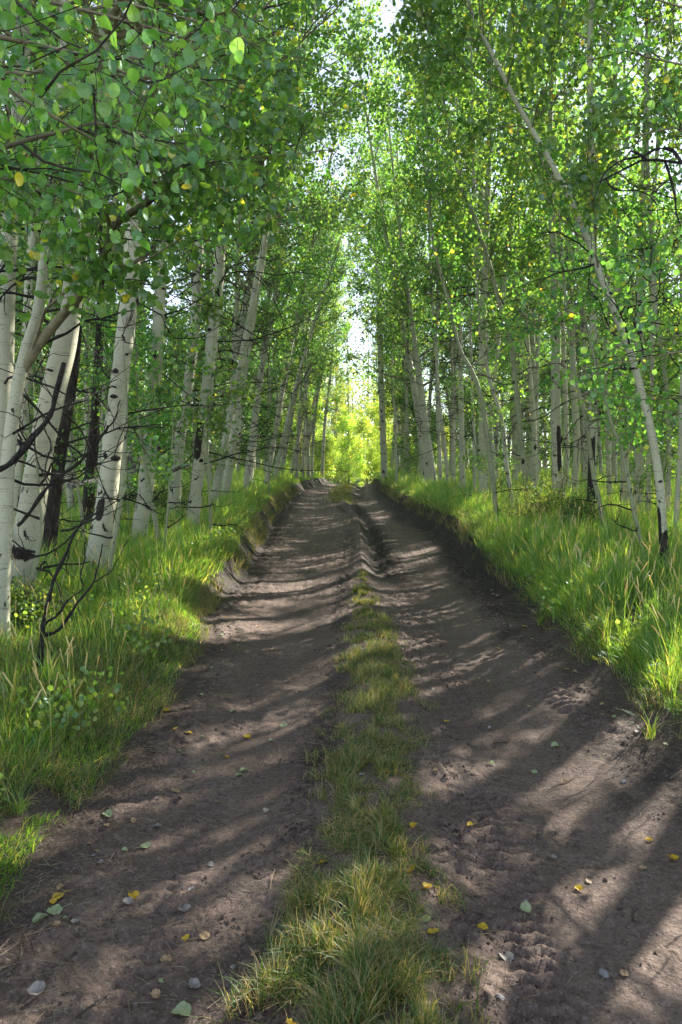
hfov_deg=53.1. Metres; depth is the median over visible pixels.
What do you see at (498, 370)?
aspen tree
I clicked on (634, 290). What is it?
aspen tree
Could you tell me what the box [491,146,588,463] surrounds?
aspen tree
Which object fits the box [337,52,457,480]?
aspen tree
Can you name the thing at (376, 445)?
aspen tree
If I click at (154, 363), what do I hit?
aspen sapling
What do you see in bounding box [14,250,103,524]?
aspen sapling
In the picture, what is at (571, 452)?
aspen sapling
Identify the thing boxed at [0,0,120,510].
aspen tree
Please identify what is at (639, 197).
aspen tree
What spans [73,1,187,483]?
aspen tree
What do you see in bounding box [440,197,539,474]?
aspen tree
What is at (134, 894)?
fallen leaf
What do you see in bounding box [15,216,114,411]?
aspen tree
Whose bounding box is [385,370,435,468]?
aspen sapling
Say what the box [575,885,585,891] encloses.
fallen leaf
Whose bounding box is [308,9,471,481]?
aspen tree
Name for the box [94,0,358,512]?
aspen tree
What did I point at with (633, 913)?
twig
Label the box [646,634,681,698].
grass tuft
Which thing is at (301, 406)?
aspen tree
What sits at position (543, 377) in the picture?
aspen sapling
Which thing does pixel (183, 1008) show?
fallen leaf
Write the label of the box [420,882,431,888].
fallen leaf
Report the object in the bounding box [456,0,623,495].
aspen tree
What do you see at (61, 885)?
fallen leaf
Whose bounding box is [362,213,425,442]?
aspen tree
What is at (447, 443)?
aspen sapling
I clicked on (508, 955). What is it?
fallen leaf
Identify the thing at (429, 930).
fallen leaf
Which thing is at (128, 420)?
aspen sapling
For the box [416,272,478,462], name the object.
aspen tree
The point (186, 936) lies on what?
fallen leaf
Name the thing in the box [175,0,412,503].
aspen tree
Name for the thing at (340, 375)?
aspen tree
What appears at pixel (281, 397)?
aspen tree
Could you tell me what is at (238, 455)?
aspen tree
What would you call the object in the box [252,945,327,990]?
grass tuft
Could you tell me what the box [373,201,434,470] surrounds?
aspen tree
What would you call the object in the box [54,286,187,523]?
aspen sapling
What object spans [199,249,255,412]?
aspen tree
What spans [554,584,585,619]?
grass tuft
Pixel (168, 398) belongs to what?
aspen sapling
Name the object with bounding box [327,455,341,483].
aspen sapling
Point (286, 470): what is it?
aspen sapling
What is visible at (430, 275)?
aspen tree
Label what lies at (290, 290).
aspen tree
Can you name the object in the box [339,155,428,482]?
aspen tree
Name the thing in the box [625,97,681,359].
aspen tree
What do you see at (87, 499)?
dead tree
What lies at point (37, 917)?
fallen leaf
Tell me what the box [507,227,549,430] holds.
aspen tree
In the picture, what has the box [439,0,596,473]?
aspen tree
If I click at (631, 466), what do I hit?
aspen tree
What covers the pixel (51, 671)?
grass tuft
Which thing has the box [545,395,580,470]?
aspen sapling
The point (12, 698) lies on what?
grass tuft
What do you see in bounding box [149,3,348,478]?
aspen tree
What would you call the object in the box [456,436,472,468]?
aspen sapling
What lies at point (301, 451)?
aspen sapling
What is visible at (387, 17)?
sky
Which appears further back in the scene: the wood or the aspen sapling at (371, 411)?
the wood
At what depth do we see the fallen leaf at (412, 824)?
2.85 m
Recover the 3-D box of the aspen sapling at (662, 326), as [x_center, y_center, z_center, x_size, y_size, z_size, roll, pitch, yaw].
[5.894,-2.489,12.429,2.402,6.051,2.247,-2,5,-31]
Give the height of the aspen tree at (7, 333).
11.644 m
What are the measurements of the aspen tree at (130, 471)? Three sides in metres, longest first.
12.856 x 3.855 x 3.305 m
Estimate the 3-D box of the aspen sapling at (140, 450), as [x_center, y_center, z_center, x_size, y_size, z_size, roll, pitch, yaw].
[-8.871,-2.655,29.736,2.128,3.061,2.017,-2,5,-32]
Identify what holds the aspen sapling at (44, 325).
on the ground at (1, 804)
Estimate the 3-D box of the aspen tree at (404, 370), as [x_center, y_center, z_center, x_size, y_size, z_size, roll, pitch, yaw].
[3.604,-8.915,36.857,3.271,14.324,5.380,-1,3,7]
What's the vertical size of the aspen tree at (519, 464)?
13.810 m
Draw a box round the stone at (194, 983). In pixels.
[179,978,200,987]
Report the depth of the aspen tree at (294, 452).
35.52 m
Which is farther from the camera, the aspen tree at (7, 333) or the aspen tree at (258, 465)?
the aspen tree at (258, 465)
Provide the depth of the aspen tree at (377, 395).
34.40 m
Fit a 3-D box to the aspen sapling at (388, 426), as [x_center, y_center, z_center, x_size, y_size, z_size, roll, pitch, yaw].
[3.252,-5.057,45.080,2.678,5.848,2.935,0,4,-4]
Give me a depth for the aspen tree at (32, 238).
7.10 m
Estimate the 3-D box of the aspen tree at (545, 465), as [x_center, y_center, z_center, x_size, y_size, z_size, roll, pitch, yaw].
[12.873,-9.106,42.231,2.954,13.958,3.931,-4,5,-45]
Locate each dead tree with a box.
[15,214,201,557]
[50,311,166,579]
[53,211,151,523]
[587,147,681,225]
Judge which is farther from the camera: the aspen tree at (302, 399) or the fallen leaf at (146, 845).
the aspen tree at (302, 399)
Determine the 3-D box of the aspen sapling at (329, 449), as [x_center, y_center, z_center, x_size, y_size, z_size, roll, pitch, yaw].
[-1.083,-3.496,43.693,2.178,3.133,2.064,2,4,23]
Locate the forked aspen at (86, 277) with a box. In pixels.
[0,0,363,642]
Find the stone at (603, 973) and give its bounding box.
[599,968,608,977]
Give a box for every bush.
[1,559,60,638]
[124,476,190,512]
[493,459,580,522]
[537,481,605,533]
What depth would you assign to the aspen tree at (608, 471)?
14.48 m
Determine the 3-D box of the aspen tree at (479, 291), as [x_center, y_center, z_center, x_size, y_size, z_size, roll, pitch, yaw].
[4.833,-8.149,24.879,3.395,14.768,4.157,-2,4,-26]
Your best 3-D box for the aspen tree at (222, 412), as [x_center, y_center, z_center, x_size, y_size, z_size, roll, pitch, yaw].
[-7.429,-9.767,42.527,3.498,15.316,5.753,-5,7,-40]
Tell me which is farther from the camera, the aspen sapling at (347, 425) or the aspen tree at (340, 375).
the aspen sapling at (347, 425)
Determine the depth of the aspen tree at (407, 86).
17.36 m
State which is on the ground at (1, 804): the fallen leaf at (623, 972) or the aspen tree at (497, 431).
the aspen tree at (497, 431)
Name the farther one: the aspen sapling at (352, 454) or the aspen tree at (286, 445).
the aspen sapling at (352, 454)
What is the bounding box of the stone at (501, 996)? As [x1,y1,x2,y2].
[494,993,505,999]
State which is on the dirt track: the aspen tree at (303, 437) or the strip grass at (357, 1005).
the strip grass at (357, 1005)
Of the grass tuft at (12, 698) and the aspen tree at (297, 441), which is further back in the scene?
the aspen tree at (297, 441)
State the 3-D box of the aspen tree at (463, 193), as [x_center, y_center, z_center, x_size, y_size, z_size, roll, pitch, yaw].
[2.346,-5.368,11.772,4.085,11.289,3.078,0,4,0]
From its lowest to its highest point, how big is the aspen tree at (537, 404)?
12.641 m
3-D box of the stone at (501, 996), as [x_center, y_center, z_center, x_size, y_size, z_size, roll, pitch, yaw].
[0.460,1.405,1.968,0.041,0.024,0.029,3,5,35]
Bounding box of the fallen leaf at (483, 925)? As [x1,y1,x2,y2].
[477,922,487,929]
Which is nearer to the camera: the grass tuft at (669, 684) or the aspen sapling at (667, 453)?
the grass tuft at (669, 684)
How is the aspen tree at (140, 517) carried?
on the ground at (1, 804)
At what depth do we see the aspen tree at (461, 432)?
18.74 m
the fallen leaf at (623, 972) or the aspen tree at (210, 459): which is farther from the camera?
the aspen tree at (210, 459)
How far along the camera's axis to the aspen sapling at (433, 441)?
44.39 m
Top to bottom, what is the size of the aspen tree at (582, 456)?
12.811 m
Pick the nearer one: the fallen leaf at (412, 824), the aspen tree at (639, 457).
the fallen leaf at (412, 824)
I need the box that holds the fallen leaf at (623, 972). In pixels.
[620,968,628,975]
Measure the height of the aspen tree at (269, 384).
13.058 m
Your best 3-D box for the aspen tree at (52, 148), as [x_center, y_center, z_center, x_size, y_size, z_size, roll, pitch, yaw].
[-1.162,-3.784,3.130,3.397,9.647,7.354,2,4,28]
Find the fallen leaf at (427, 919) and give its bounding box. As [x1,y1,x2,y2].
[421,915,430,922]
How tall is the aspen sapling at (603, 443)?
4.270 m
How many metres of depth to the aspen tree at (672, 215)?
24.18 m
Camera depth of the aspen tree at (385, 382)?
31.65 m
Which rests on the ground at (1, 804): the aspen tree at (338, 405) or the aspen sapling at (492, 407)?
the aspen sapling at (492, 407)
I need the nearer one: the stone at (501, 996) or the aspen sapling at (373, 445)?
the stone at (501, 996)
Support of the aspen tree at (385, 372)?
on the ground at (1, 804)
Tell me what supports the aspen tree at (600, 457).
on the ground at (1, 804)
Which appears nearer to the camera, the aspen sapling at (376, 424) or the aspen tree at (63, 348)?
the aspen tree at (63, 348)
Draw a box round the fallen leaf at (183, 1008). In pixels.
[170,1001,194,1016]
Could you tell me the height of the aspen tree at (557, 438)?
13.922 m
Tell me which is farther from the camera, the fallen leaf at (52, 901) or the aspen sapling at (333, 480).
the aspen sapling at (333, 480)
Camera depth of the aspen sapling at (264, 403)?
29.23 m
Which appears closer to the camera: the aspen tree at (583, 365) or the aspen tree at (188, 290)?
the aspen tree at (583, 365)
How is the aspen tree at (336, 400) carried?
on the ground at (1, 804)
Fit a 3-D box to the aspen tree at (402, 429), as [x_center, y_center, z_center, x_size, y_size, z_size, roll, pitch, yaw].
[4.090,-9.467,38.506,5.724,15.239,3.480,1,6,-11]
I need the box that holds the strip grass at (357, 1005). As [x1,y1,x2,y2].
[182,482,503,1023]
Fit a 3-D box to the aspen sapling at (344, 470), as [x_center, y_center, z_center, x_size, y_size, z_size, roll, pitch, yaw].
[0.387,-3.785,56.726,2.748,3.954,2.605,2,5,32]
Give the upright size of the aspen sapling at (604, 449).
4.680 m
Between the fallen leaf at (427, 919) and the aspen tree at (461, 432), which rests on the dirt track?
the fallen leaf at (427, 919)
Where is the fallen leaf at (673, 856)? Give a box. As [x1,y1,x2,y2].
[666,854,678,859]
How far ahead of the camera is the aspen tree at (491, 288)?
19.51 m
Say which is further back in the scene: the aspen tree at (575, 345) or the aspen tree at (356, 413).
the aspen tree at (356, 413)
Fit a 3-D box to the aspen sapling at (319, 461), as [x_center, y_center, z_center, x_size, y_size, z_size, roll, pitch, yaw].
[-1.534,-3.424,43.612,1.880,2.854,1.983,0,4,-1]
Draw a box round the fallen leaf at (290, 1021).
[286,1019,297,1023]
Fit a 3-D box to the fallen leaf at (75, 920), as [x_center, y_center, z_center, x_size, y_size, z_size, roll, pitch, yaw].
[-0.890,1.364,2.268,0.027,0.012,0.050,4,-3,20]
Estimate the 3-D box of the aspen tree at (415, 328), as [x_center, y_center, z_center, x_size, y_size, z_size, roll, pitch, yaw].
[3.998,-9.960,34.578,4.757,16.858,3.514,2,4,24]
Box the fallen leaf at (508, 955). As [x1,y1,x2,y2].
[499,951,513,963]
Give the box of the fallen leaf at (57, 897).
[52,890,70,898]
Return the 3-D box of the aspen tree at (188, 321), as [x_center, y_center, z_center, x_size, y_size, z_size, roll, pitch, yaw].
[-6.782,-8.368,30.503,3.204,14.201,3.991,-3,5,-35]
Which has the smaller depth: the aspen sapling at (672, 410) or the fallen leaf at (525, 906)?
the fallen leaf at (525, 906)
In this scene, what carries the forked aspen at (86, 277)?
on the ground at (1, 804)
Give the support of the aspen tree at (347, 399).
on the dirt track
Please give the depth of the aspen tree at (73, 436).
17.12 m
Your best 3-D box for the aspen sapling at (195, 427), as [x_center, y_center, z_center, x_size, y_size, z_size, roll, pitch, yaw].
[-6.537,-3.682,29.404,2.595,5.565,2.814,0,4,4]
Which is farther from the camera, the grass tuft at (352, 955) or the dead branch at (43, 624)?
the dead branch at (43, 624)
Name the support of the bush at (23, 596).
on the ground at (1, 804)
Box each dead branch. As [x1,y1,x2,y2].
[0,362,65,521]
[17,400,135,558]
[36,505,126,666]
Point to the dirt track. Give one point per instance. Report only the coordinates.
(600, 830)
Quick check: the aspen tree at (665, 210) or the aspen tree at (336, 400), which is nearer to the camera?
the aspen tree at (665, 210)
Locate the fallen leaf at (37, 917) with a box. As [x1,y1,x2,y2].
[32,913,47,922]
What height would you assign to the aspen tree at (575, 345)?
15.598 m
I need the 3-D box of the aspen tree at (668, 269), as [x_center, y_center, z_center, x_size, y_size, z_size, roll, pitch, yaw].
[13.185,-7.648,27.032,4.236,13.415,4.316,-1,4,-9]
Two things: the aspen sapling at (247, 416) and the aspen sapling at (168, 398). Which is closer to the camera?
the aspen sapling at (168, 398)
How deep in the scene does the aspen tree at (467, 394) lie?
26.73 m
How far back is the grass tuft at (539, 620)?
6.21 m
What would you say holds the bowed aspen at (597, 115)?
on the ground at (1, 804)
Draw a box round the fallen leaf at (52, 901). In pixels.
[49,897,56,903]
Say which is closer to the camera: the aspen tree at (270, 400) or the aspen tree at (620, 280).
the aspen tree at (620, 280)
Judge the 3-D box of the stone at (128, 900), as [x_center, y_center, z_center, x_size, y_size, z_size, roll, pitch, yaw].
[-0.742,1.379,2.419,0.063,0.013,0.036,7,5,-21]
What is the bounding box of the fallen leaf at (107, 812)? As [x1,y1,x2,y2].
[103,809,113,818]
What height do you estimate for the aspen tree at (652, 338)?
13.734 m
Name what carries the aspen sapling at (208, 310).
on the ground at (1, 804)
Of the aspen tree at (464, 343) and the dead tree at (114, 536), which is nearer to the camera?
the dead tree at (114, 536)
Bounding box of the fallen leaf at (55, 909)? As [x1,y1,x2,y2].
[46,903,70,914]
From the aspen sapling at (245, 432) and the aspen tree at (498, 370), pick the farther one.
the aspen sapling at (245, 432)
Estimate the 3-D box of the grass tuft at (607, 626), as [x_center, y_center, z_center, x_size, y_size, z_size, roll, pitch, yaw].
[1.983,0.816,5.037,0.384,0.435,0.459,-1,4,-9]
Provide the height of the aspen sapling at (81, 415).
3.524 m
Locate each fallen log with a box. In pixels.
[67,460,136,488]
[94,491,154,504]
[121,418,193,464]
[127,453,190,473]
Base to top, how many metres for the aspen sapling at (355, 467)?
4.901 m
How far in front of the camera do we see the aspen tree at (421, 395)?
21.55 m
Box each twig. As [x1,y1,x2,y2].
[76,993,109,1017]
[343,926,424,946]
[421,552,439,555]
[631,907,637,922]
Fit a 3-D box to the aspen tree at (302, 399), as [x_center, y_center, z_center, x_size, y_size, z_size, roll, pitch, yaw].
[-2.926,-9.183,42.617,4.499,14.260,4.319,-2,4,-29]
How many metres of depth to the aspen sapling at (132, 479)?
9.44 m
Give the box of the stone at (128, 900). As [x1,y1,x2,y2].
[123,897,140,903]
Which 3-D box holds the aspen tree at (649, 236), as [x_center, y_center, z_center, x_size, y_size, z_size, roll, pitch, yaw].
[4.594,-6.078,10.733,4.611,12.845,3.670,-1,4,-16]
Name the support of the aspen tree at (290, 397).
on the ground at (1, 804)
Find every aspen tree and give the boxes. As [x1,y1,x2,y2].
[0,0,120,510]
[0,0,151,498]
[0,0,388,275]
[0,2,127,496]
[1,54,122,468]
[4,1,144,476]
[11,0,335,587]
[12,0,222,526]
[14,0,256,573]
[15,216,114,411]
[18,0,144,480]
[60,3,173,486]
[67,228,150,477]
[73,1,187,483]
[76,17,218,502]
[88,0,294,547]
[90,0,369,530]
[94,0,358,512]
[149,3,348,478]
[152,199,267,486]
[165,197,228,437]
[173,0,411,496]
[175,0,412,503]
[177,238,253,475]
[186,28,360,490]
[193,95,331,474]
[197,236,234,443]
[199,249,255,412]
[212,0,329,490]
[213,263,254,467]
[219,278,261,471]
[219,298,286,469]
[221,249,298,468]
[223,31,328,483]
[240,0,404,484]
[247,290,298,420]
[248,355,274,468]
[249,186,309,470]
[253,185,363,476]
[259,80,418,478]
[259,220,354,472]
[260,185,344,467]
[262,259,304,465]
[267,257,336,468]
[269,253,308,461]
[273,207,343,479]
[275,219,351,478]
[279,350,326,416]
[280,195,350,474]
[282,202,344,480]
[284,205,359,469]
[287,199,371,467]
[290,219,360,477]
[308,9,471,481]
[310,244,358,477]
[312,305,358,483]
[320,295,362,483]
[323,313,375,482]
[324,346,356,484]
[326,56,494,483]
[332,101,424,481]
[336,157,427,470]
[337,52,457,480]
[337,203,413,469]
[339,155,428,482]
[343,299,376,483]
[345,409,365,477]
[358,167,467,465]
[361,49,493,483]
[361,251,426,438]
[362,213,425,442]
[363,0,588,506]
[363,7,475,487]
[364,235,447,470]
[367,425,393,475]
[368,139,440,471]
[372,334,428,470]
[373,104,502,452]
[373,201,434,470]
[383,171,492,477]
[387,230,434,451]
[390,0,567,504]
[390,72,516,484]
[391,0,545,490]
[392,0,501,492]
[412,0,577,489]
[412,255,495,466]
[413,12,534,481]
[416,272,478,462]
[417,0,572,493]
[418,281,490,471]
[424,270,471,453]
[430,75,529,437]
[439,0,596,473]
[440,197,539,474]
[441,197,530,477]
[442,196,543,479]
[442,301,509,454]
[447,253,490,467]
[451,0,628,509]
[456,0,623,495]
[457,286,535,451]
[463,218,511,469]
[471,0,681,509]
[479,70,594,481]
[481,0,634,488]
[489,130,581,478]
[489,145,551,477]
[491,114,609,484]
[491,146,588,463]
[494,217,550,446]
[498,245,579,472]
[502,0,681,509]
[502,234,549,467]
[503,284,562,471]
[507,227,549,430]
[511,97,649,481]
[513,148,632,478]
[529,0,681,509]
[534,0,677,501]
[539,0,681,513]
[539,317,561,472]
[547,0,681,430]
[549,0,681,513]
[549,60,665,458]
[550,57,670,484]
[550,224,624,457]
[564,231,635,477]
[569,215,634,454]
[579,0,681,536]
[579,78,677,390]
[601,186,678,479]
[601,219,674,428]
[605,157,681,458]
[612,192,679,470]
[623,0,681,474]
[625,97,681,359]
[628,153,680,478]
[646,202,681,316]
[647,177,681,364]
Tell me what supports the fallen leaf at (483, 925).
on the dirt track
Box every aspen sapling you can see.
[0,104,154,553]
[11,344,89,617]
[13,207,103,509]
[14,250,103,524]
[29,270,125,534]
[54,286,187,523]
[74,301,174,530]
[76,374,91,453]
[76,382,141,477]
[90,303,193,553]
[128,222,265,496]
[133,305,226,553]
[134,420,158,474]
[157,326,199,483]
[157,379,189,477]
[165,275,262,539]
[170,377,213,475]
[189,409,237,474]
[222,407,250,471]
[234,427,257,470]
[243,396,286,476]
[251,296,293,493]
[261,407,290,471]
[271,413,295,469]
[280,421,296,464]
[287,436,317,468]
[296,396,332,469]
[306,436,326,473]
[314,433,340,475]
[314,433,344,482]
[315,424,329,460]
[325,435,347,478]
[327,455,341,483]
[328,402,360,482]
[330,431,369,483]
[333,407,364,484]
[337,447,355,483]
[342,441,370,486]
[349,408,376,486]
[349,452,370,486]
[360,390,389,474]
[360,427,388,477]
[360,444,380,485]
[361,413,392,480]
[373,390,393,470]
[377,8,531,521]
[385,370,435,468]
[385,405,409,465]
[393,392,441,478]
[412,406,448,470]
[430,410,448,465]
[432,427,449,466]
[435,413,457,469]
[441,397,471,470]
[443,292,536,506]
[456,406,503,471]
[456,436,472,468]
[493,412,511,464]
[500,170,681,557]
[502,114,674,531]
[517,350,580,482]
[539,412,551,469]
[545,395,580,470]
[550,431,572,463]
[597,418,619,466]
[597,419,619,469]
[598,208,681,511]
[605,302,681,521]
[611,354,681,486]
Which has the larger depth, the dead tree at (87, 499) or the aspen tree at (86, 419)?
the aspen tree at (86, 419)
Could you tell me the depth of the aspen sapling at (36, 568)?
5.21 m
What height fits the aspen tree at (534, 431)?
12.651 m
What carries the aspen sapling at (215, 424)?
on the ground at (1, 804)
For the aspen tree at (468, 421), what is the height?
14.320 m
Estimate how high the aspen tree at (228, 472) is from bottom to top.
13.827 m
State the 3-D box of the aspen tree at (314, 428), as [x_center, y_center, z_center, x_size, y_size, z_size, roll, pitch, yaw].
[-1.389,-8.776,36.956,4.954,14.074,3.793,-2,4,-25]
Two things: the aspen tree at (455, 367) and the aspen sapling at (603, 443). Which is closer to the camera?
the aspen tree at (455, 367)
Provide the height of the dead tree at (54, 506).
5.028 m
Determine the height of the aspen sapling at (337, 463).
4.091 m
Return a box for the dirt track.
[0,478,681,1023]
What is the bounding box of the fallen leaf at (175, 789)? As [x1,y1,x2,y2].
[165,787,180,791]
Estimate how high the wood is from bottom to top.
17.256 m
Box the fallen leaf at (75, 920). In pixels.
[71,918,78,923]
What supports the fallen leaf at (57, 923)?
on the dirt track
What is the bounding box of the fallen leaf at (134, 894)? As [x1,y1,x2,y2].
[128,890,138,898]
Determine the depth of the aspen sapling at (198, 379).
13.34 m
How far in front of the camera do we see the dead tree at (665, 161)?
3.39 m
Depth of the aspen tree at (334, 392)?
60.99 m
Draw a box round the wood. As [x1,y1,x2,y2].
[76,328,677,483]
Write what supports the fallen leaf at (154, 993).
on the dirt track
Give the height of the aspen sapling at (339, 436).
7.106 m
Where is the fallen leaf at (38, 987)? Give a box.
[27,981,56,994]
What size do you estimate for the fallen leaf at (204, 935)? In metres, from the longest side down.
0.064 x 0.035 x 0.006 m
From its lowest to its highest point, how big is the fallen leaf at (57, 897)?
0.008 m
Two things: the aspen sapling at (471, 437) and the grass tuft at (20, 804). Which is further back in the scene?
the aspen sapling at (471, 437)
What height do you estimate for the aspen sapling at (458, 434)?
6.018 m
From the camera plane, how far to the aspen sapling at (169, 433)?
26.99 m
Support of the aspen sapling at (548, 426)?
on the ground at (1, 804)
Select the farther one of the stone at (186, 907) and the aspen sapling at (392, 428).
the aspen sapling at (392, 428)
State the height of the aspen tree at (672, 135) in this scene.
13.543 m
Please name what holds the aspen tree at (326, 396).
on the ground at (1, 804)
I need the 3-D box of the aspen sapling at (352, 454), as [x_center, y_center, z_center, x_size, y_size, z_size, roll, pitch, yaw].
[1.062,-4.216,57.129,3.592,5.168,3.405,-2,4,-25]
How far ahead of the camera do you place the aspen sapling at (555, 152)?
9.40 m
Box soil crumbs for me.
[0,504,681,1023]
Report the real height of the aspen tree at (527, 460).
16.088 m
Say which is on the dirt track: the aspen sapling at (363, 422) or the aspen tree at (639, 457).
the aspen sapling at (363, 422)
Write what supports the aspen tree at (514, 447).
on the ground at (1, 804)
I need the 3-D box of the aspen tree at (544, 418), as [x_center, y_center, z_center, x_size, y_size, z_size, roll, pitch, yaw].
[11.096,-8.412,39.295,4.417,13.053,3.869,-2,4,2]
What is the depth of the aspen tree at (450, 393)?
35.45 m
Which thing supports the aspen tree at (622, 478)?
on the ground at (1, 804)
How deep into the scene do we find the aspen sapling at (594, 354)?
7.68 m
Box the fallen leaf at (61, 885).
[56,881,66,888]
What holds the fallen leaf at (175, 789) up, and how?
on the dirt track
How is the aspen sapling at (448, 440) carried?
on the ground at (1, 804)
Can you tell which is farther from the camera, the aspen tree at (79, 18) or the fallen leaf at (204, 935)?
the aspen tree at (79, 18)
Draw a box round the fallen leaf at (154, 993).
[150,989,165,997]
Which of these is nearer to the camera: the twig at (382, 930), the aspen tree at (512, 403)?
the twig at (382, 930)
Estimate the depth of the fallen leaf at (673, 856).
2.70 m
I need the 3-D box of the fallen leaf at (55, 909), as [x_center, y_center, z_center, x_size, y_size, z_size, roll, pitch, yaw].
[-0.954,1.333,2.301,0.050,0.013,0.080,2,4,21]
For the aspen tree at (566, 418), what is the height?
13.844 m
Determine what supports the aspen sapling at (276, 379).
on the ground at (1, 804)
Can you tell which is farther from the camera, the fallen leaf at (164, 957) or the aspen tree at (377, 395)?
the aspen tree at (377, 395)
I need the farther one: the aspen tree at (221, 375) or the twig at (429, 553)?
the aspen tree at (221, 375)
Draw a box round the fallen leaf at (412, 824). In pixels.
[409,822,417,828]
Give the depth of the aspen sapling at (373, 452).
47.50 m
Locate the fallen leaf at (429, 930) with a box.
[420,928,438,933]
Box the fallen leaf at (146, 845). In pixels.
[136,841,150,847]
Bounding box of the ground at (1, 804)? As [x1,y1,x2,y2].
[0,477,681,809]
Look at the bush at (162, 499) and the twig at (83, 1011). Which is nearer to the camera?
the twig at (83, 1011)
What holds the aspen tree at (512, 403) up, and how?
on the ground at (1, 804)
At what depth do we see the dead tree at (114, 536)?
6.77 m
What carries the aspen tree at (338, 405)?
on the dirt track
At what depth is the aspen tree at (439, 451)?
20.67 m
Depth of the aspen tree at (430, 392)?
25.40 m
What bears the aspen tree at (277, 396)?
on the ground at (1, 804)
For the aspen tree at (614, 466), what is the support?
on the ground at (1, 804)
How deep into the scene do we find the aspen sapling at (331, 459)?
43.58 m
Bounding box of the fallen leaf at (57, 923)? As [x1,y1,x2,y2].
[51,921,60,925]
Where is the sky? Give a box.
[1,0,681,467]
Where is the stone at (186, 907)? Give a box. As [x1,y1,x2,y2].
[178,903,190,911]
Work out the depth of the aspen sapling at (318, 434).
50.81 m
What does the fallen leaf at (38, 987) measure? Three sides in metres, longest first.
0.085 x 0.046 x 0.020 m
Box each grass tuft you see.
[0,647,53,722]
[0,767,48,814]
[11,630,70,684]
[16,705,106,742]
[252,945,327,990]
[312,925,390,1002]
[518,604,550,625]
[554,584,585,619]
[577,595,615,652]
[615,700,681,739]
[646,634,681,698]
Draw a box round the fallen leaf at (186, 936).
[181,934,188,941]
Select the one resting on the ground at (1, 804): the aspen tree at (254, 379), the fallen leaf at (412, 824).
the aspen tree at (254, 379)
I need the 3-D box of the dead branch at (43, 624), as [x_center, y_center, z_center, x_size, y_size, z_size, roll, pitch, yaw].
[-1.578,0.447,4.198,0.530,0.988,0.349,1,4,13]
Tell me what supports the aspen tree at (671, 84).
on the ground at (1, 804)
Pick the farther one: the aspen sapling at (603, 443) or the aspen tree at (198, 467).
the aspen sapling at (603, 443)
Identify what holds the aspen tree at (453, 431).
on the ground at (1, 804)
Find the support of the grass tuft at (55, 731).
on the ground at (1, 804)
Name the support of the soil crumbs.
on the dirt track
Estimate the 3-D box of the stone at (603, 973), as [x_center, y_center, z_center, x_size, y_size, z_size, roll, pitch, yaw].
[0.816,1.429,2.116,0.026,0.021,0.034,-2,4,-25]
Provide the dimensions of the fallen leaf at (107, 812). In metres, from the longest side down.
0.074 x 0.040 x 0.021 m
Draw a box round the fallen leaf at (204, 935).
[199,931,209,939]
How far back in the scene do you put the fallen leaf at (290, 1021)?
1.85 m
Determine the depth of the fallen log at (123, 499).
12.54 m
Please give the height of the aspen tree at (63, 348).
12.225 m
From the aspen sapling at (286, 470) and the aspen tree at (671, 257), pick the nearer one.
the aspen tree at (671, 257)
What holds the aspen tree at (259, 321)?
on the ground at (1, 804)
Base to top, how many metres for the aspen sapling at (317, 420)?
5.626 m
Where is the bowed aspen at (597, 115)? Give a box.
[390,0,681,570]
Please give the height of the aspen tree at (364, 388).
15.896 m
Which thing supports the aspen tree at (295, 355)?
on the ground at (1, 804)
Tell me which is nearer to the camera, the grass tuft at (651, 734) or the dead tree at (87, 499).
the grass tuft at (651, 734)
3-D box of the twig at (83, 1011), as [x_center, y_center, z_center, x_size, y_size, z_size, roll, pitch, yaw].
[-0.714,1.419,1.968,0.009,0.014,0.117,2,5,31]
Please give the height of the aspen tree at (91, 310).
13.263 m
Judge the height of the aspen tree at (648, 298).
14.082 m
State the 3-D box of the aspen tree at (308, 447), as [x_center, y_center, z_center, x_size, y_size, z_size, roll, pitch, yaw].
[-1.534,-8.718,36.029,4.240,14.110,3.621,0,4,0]
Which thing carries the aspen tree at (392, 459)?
on the ground at (1, 804)
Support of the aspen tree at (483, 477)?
on the ground at (1, 804)
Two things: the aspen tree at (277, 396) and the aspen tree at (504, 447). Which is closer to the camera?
the aspen tree at (504, 447)
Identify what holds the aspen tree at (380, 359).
on the ground at (1, 804)
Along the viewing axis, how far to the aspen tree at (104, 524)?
6.87 m
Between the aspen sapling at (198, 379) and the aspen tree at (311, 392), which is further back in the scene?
the aspen tree at (311, 392)
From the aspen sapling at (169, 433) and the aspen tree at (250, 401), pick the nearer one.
the aspen sapling at (169, 433)
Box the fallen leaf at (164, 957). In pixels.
[160,954,177,961]
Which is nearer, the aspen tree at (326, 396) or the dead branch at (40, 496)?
the dead branch at (40, 496)
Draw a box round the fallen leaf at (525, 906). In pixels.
[520,901,531,918]
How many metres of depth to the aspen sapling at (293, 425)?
43.70 m
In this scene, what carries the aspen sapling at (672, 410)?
on the ground at (1, 804)
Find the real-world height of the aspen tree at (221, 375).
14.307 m
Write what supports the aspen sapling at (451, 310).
on the ground at (1, 804)
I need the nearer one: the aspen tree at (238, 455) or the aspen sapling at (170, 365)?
the aspen sapling at (170, 365)

